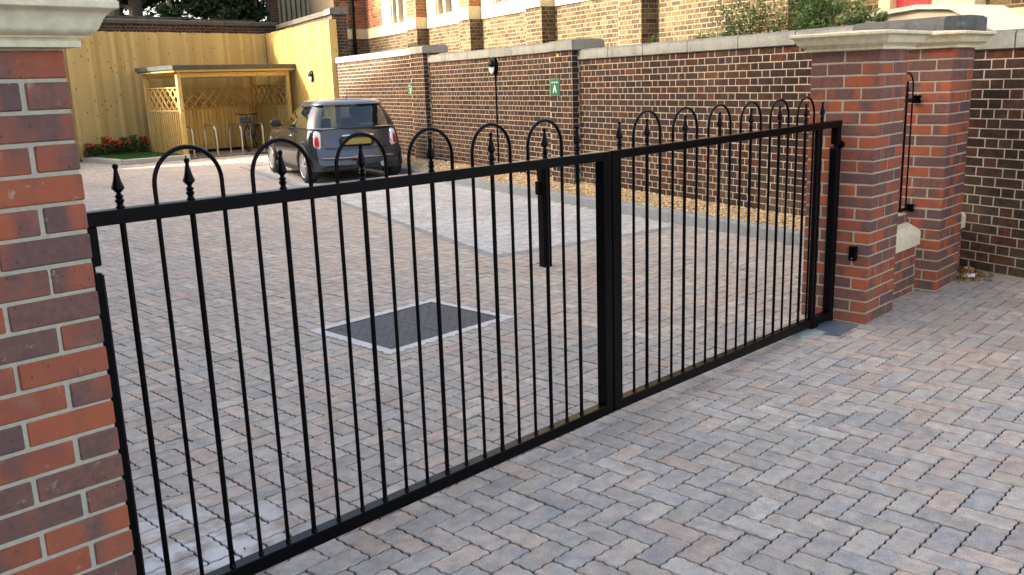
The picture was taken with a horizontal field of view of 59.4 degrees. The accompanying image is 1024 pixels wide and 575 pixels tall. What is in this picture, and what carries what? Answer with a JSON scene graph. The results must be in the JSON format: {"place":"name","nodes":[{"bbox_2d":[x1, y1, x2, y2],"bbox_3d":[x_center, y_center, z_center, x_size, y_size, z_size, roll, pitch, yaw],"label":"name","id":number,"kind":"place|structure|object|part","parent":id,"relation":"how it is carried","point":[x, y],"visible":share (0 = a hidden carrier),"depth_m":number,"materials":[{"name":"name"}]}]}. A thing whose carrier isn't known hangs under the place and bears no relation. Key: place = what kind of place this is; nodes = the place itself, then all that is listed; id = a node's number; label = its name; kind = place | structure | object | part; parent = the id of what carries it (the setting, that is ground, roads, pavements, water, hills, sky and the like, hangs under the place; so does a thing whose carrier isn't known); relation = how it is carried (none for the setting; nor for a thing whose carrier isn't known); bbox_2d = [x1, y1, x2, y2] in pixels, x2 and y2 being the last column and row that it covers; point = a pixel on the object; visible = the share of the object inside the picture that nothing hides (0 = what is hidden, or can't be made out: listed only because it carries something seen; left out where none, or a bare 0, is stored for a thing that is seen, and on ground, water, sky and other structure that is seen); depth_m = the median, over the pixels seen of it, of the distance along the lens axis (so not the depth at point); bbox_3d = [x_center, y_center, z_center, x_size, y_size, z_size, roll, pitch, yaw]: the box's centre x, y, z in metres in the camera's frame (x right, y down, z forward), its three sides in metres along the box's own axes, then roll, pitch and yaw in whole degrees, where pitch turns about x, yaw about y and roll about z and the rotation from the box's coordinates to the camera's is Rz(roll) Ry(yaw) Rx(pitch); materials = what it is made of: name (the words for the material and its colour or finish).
{"place":"outdoors","nodes":[
{"label":"outdoors","id":0,"kind":"place"},
{"bbox_2d":[123,0,265,20],"label":"sky","id":1,"kind":"structure","parent":0,"point":[174,0],"materials":[{"name":"white"}]},
{"bbox_2d":[79,146,1023,574],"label":"paving","id":2,"kind":"structure","parent":0,"point":[781,430],"depth_m":4.40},
{"bbox_2d":[0,0,136,574],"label":"gate pillar","id":3,"kind":"structure","parent":2,"relation":"on","point":[63,505],"depth_m":2.24,"materials":[{"name":"red brick"}]},
{"bbox_2d":[86,119,613,574],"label":"driveway gate","id":4,"kind":"structure","parent":3,"relation":"attached to","point":[288,547],"depth_m":3.15,"materials":[{"name":"black metal"}]},
{"bbox_2d":[82,155,184,164],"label":"lawn kerb","id":5,"kind":"structure","parent":2,"relation":"on","point":[131,161],"depth_m":21.44,"materials":[{"name":"grey concrete"}]},
{"bbox_2d":[62,31,270,159],"bbox_3d":[-10.405,-4.849,22.682,0.180,3.138,9.696,10,18,43],"label":"timber fence","id":6,"kind":"object","parent":2,"relation":"on","point":[104,80],"visible":0.43,"depth_m":23.25,"materials":[{"name":"yellow wood"}]},
{"bbox_2d":[80,7,348,160],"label":"tall boundary wall","id":7,"kind":"structure","parent":2,"relation":"on","point":[338,14],"depth_m":23.71,"materials":[{"name":"brick"}]},
{"bbox_2d":[190,148,267,158],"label":"shelter slab","id":8,"kind":"structure","parent":2,"relation":"on","point":[224,153],"depth_m":23.71,"materials":[{"name":"concrete"}]},
{"bbox_2d":[186,126,196,157],"bbox_3d":[-8.229,-3.696,22.759,0.119,0.774,0.873,-13,17,-39],"label":"cycle hoop","id":9,"kind":"object","parent":8,"relation":"on","point":[192,137],"visible":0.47,"depth_m":22.46,"materials":[{"name":"silver metal"}]},
{"bbox_2d":[203,125,219,155],"bbox_3d":[-7.785,-3.814,23.204,0.119,0.774,0.873,-13,17,-39],"label":"cycle hoop","id":10,"kind":"object","parent":8,"relation":"on","point":[213,126],"visible":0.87,"depth_m":22.98,"materials":[{"name":"silver metal"}]},
{"bbox_2d":[134,64,295,159],"bbox_3d":[-7.589,-4.635,23.486,2.090,2.255,3.440,10,18,43],"label":"bike shelter","id":11,"kind":"object","parent":8,"relation":"on","point":[168,130],"visible":0.84,"depth_m":23.79,"materials":[{"name":"yellow wood"}]},
{"bbox_2d":[228,123,243,152],"bbox_3d":[-7.292,-3.944,23.699,0.119,0.774,0.873,-13,17,-39],"label":"cycle hoop","id":12,"kind":"object","parent":8,"relation":"on","point":[238,124],"visible":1,"depth_m":23.52,"materials":[{"name":"silver metal"}]},
{"bbox_2d":[235,113,261,151],"bbox_3d":[-7.073,-4.256,24.523,0.586,1.029,1.770,-2,13,-1],"label":"bicycle","id":13,"kind":"object","parent":8,"relation":"on","point":[248,121],"visible":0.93,"depth_m":24.05,"materials":[{"name":"black metal"}]},
{"bbox_2d":[249,122,264,151],"bbox_3d":[-6.855,-4.060,24.137,0.119,0.774,0.873,-13,17,-39],"label":"cycle hoop","id":14,"kind":"object","parent":8,"relation":"on","point":[251,123],"visible":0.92,"depth_m":23.86,"materials":[{"name":"silver metal"}]},
{"bbox_2d":[265,19,338,113],"bbox_3d":[-5.572,-5.267,23.807,0.190,3.148,5.496,-9,15,-29],"label":"timber fence","id":15,"kind":"object","parent":2,"relation":"on","point":[307,48],"visible":0.57,"depth_m":22.88,"materials":[{"name":"yellow wood"}]},
{"bbox_2d":[308,70,313,81],"bbox_3d":[-5.074,-5.317,22.608,0.115,0.290,0.197,-9,15,-29],"label":"wall lamp","id":16,"kind":"object","parent":15,"relation":"attached to","point":[311,75],"visible":1,"depth_m":22.55,"materials":[{"name":"black paint"}]},
{"bbox_2d":[310,299,513,354],"bbox_3d":[-0.678,0.257,6.183,0.912,0.022,1.142,10,18,43],"label":"manhole cover","id":17,"kind":"object","parent":2,"relation":"on","point":[385,331],"visible":0.83,"depth_m":6.13,"materials":[{"name":"metal"}]},
{"bbox_2d":[239,165,688,257],"bbox_3d":[-2.152,-1.581,14.409,2.769,0.013,12.627,-9,15,-29],"label":"parking bay","id":18,"kind":"object","parent":2,"relation":"on","point":[399,205],"visible":0.52,"depth_m":11.21,"materials":[{"name":"grey concrete block pavers"}]},
{"bbox_2d":[268,94,401,182],"bbox_3d":[-3.445,-2.909,16.922,2.060,1.537,3.670,-8,14,-26],"label":"parked car","id":19,"kind":"object","parent":18,"relation":"on","point":[318,131],"visible":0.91,"depth_m":15.54,"materials":[{"name":"grey paint"}]},
{"bbox_3d":[-3.962,-3.122,16.358,0.213,0.390,0.960,-8,14,-26],"label":"door window","id":20,"kind":"part","parent":19,"relation":"part of","materials":[{"name":"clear glass"}]},
{"bbox_3d":[-3.593,-2.968,15.631,0.191,0.390,0.740,-8,14,-26],"label":"rear quarter window","id":21,"kind":"part","parent":19,"relation":"part of","materials":[{"name":"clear glass"}]},
{"bbox_3d":[-2.749,-2.965,15.494,1.194,0.390,0.240,-8,14,-26],"label":"rear window","id":22,"kind":"part","parent":19,"relation":"part of","materials":[{"name":"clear glass"}]},
{"bbox_2d":[535,168,551,267],"bbox_3d":[0.273,-0.623,7.862,0.122,0.936,0.094,-10,15,-33],"label":"gate stop post","id":23,"kind":"object","parent":2,"relation":"on","point":[539,187],"visible":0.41,"depth_m":7.84,"materials":[{"name":"black metal"}]},
{"bbox_2d":[371,166,804,245],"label":"kerb","id":24,"kind":"structure","parent":2,"relation":"on","point":[569,198],"depth_m":10.29,"materials":[{"name":"concrete"}]},
{"bbox_2d":[335,15,1023,280],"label":"boundary wall","id":25,"kind":"structure","parent":2,"relation":"on","point":[604,90],"depth_m":10.29,"materials":[{"name":"brick"}]},
{"bbox_2d":[408,83,411,95],"bbox_3d":[-1.964,-3.834,17.390,0.011,0.240,0.260,-8,14,-26],"label":"wall sign","id":26,"kind":"object","parent":25,"relation":"attached to","point":[409,90],"visible":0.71,"depth_m":17.42,"materials":[{"name":"green plastic"}]},
{"bbox_2d":[488,57,498,162],"bbox_3d":[-0.286,-2.744,14.250,0.115,1.762,0.184,-8,14,-26],"label":"wall lamp","id":27,"kind":"object","parent":25,"relation":"attached to","point":[493,65],"visible":0.97,"depth_m":14.08,"materials":[{"name":"black metal"}]},
{"bbox_2d":[550,78,559,95],"bbox_3d":[0.590,-2.758,12.357,0.010,0.236,0.255,-8,14,-26],"label":"wall sign","id":28,"kind":"object","parent":25,"relation":"attached to","point":[554,86],"visible":1,"depth_m":12.35,"materials":[{"name":"green"}]},
{"bbox_2d":[646,35,658,42],"bbox_3d":[1.744,-2.190,11.110,0.134,1.795,0.121,-3,13,-4],"label":"shrub","id":29,"kind":"object","parent":25,"relation":"attached to","point":[653,39],"visible":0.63,"depth_m":10.91,"materials":[{"name":"green plant"}]},
{"bbox_2d":[693,0,797,38],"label":"shrub","id":30,"kind":"object","parent":2,"relation":"on","point":[747,24],"visible":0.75,"depth_m":10.17,"materials":[{"name":"green plant"}]},
{"bbox_2d":[786,0,849,30],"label":"shrub","id":31,"kind":"object","parent":2,"relation":"on","point":[814,11],"visible":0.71,"depth_m":9.30,"materials":[{"name":"green plant"}]},
{"bbox_2d":[792,320,858,338],"bbox_3d":[1.967,0.264,5.724,0.493,0.017,0.324,-12,16,-37],"label":"ground plate","id":32,"kind":"object","parent":2,"relation":"on","point":[835,328],"visible":0.67,"depth_m":5.69,"materials":[{"name":"grey metal"}]},
{"bbox_2d":[828,0,888,26],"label":"shrub","id":33,"kind":"object","parent":2,"relation":"on","point":[848,19],"visible":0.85,"depth_m":8.55,"materials":[{"name":"green plant"}]},
{"bbox_2d":[789,29,932,324],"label":"gate pillar","id":34,"kind":"structure","parent":2,"relation":"on","point":[858,82],"depth_m":5.70,"materials":[{"name":"red brick"}]},
{"bbox_2d":[604,96,844,411],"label":"driveway gate","id":35,"kind":"structure","parent":34,"relation":"attached to","point":[811,320],"depth_m":4.86,"materials":[{"name":"black metal"}]},
{"bbox_2d":[848,245,857,260],"bbox_3d":[2.183,-0.218,5.749,0.050,0.097,0.036,10,18,43],"label":"sensor box","id":36,"kind":"object","parent":34,"relation":"attached to","point":[853,253],"visible":1,"depth_m":5.74,"materials":[{"name":"black paint"}]},
{"bbox_2d":[892,213,920,299],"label":"plinth wall","id":37,"kind":"structure","parent":2,"relation":"on","point":[908,235],"depth_m":6.48,"materials":[{"name":"red brick"}]},
{"bbox_2d":[898,30,996,292],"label":"gate pillar","id":38,"kind":"structure","parent":2,"relation":"on","point":[940,66],"depth_m":6.45,"materials":[{"name":"red brick"}]},
{"bbox_2d":[897,72,921,212],"bbox_3d":[2.665,-0.981,6.226,0.061,0.996,0.692,10,18,43],"label":"railing panel","id":39,"kind":"object","parent":38,"relation":"attached to","point":[912,100],"visible":0.34,"depth_m":6.38,"materials":[{"name":"black paint"}]},
{"bbox_2d":[957,212,965,265],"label":"plinth wall","id":40,"kind":"structure","parent":2,"relation":"on","point":[963,220],"depth_m":7.20,"materials":[{"name":"beige stone"}]},
{"bbox_2d":[957,264,993,282],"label":"dead leaves","id":41,"kind":"object","parent":2,"relation":"on","point":[969,270],"visible":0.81,"depth_m":7.01,"materials":[{"name":"brown plant"}]},
{"bbox_2d":[964,273,974,277],"bbox_3d":[3.556,-0.100,6.976,0.076,0.029,0.145,4,14,25],"label":"paper scrap","id":42,"kind":"object","parent":41,"relation":"on","point":[970,275],"visible":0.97,"depth_m":6.95,"materials":[{"name":"white paper"}]},
{"bbox_2d":[401,154,804,229],"bbox_3d":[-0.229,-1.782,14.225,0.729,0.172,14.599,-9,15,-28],"label":"gravel","id":43,"kind":"structure","parent":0,"point":[679,199],"depth_m":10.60,"materials":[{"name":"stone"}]},
{"bbox_2d":[310,0,1023,55],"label":"brick building","id":44,"kind":"structure","parent":0,"point":[374,26],"depth_m":16.98,"materials":[{"name":"brick"}]},
{"bbox_2d":[391,0,403,24],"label":"window","id":45,"kind":"structure","parent":44,"relation":"in","point":[397,5],"depth_m":23.95,"materials":[{"name":"glass"}]},
{"bbox_2d":[437,0,451,15],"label":"window","id":46,"kind":"structure","parent":44,"relation":"in","point":[443,6],"depth_m":21.27,"materials":[{"name":"glass"}]},
{"bbox_2d":[495,0,511,3],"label":"window","id":47,"kind":"structure","parent":44,"relation":"in","point":[496,1],"depth_m":18.91,"materials":[{"name":"glass"}]},
{"bbox_2d":[897,0,931,7],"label":"door","id":48,"kind":"structure","parent":44,"relation":"in","point":[900,3],"depth_m":10.08,"materials":[{"name":"red paint"}]},
{"bbox_2d":[858,4,1023,30],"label":"stair parapet","id":49,"kind":"structure","parent":44,"relation":"attached to","point":[1001,17],"depth_m":8.90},
{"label":"lawn","id":50,"kind":"structure","parent":0,"visible":0},
{"bbox_2d":[83,143,95,157],"bbox_3d":[-10.464,-3.398,22.257,0.334,0.388,0.348,-3,13,-3],"label":"flowering plant","id":51,"kind":"object","parent":50,"relation":"on","point":[89,148],"visible":1,"depth_m":22.21,"materials":[{"name":"green plant"}]},
{"bbox_2d":[93,144,104,155],"bbox_3d":[-10.320,-3.417,22.401,0.379,0.356,0.340,10,18,43],"label":"flowering plant","id":52,"kind":"object","parent":50,"relation":"on","point":[98,149],"visible":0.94,"depth_m":22.33,"materials":[{"name":"green plant"}]},
{"bbox_2d":[100,136,112,154],"bbox_3d":[-10.176,-3.540,22.525,0.382,0.522,0.358,10,18,43],"label":"flowering plant","id":53,"kind":"object","parent":50,"relation":"on","point":[105,142],"visible":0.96,"depth_m":22.48,"materials":[{"name":"green plant"}]},
{"bbox_2d":[109,140,122,154],"bbox_3d":[-10.028,-3.527,22.684,0.362,0.414,0.356,10,18,43],"label":"flowering plant","id":54,"kind":"object","parent":50,"relation":"on","point":[116,146],"visible":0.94,"depth_m":22.65,"materials":[{"name":"green plant"}]},
{"bbox_2d":[119,137,131,153],"bbox_3d":[-9.861,-3.606,22.853,0.359,0.483,0.343,10,18,43],"label":"flowering plant","id":55,"kind":"object","parent":50,"relation":"on","point":[124,142],"visible":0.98,"depth_m":22.80,"materials":[{"name":"green plant"}]},
{"bbox_2d":[128,134,140,152],"bbox_3d":[-9.692,-3.672,23.022,0.365,0.514,0.330,10,18,43],"label":"flowering plant","id":56,"kind":"object","parent":50,"relation":"on","point":[133,144],"visible":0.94,"depth_m":22.97,"materials":[{"name":"green plant"}]},
{"bbox_2d":[91,151,182,159],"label":"grass","id":57,"kind":"structure","parent":50,"relation":"on","point":[135,155],"depth_m":22.11,"materials":[{"name":"green plant"}]},
{"bbox_2d":[138,135,151,151],"bbox_3d":[-9.512,-3.699,23.200,0.387,0.476,0.336,10,18,43],"label":"flowering plant","id":58,"kind":"object","parent":50,"relation":"on","point":[143,140],"visible":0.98,"depth_m":23.16,"materials":[{"name":"green plant"}]},
{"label":"bank","id":59,"kind":"structure","parent":0,"visible":0},
{"bbox_2d":[107,0,156,15],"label":"tree","id":60,"kind":"object","parent":59,"relation":"on","point":[116,12],"visible":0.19,"depth_m":24.61,"materials":[{"name":"green plant"}]},
{"bbox_2d":[119,0,184,15],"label":"tree","id":61,"kind":"object","parent":59,"relation":"on","point":[134,7],"visible":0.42,"depth_m":25.57,"materials":[{"name":"green plant"}]},
{"bbox_2d":[120,0,189,17],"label":"tree","id":62,"kind":"object","parent":59,"relation":"on","point":[151,14],"visible":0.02,"depth_m":29.59,"materials":[{"name":"green plant"}]},
{"bbox_2d":[154,0,182,16],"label":"tree","id":63,"kind":"object","parent":59,"relation":"on","point":[164,10],"visible":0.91,"depth_m":24.77,"materials":[{"name":"green plant"}]},
{"bbox_2d":[105,15,255,21],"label":"retaining boards","id":64,"kind":"object","parent":59,"relation":"on","point":[147,17],"visible":0.25,"depth_m":24.32,"materials":[{"name":"brown wood"}]},
{"bbox_2d":[166,0,239,18],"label":"tree","id":65,"kind":"object","parent":59,"relation":"on","point":[192,17],"visible":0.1,"depth_m":28.05,"materials":[{"name":"green plant"}]},
{"bbox_2d":[180,0,254,19],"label":"tree","id":66,"kind":"object","parent":59,"relation":"on","point":[223,9],"visible":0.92,"depth_m":25.84,"materials":[{"name":"green plant"}]},
{"bbox_2d":[237,0,270,21],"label":"tree","id":67,"kind":"object","parent":59,"relation":"on","point":[257,11],"visible":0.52,"depth_m":27.34,"materials":[{"name":"green plant"}]},
{"bbox_2d":[265,0,278,24],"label":"brick post","id":68,"kind":"object","parent":59,"relation":"on","point":[272,6],"visible":0.65,"depth_m":27.47,"materials":[{"name":"brown brick"}]},
{"bbox_2d":[277,0,310,23],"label":"pale picket fence","id":69,"kind":"object","parent":59,"relation":"on","point":[289,10],"visible":0.24,"depth_m":28.42,"materials":[{"name":"grey wood"}]}
]}

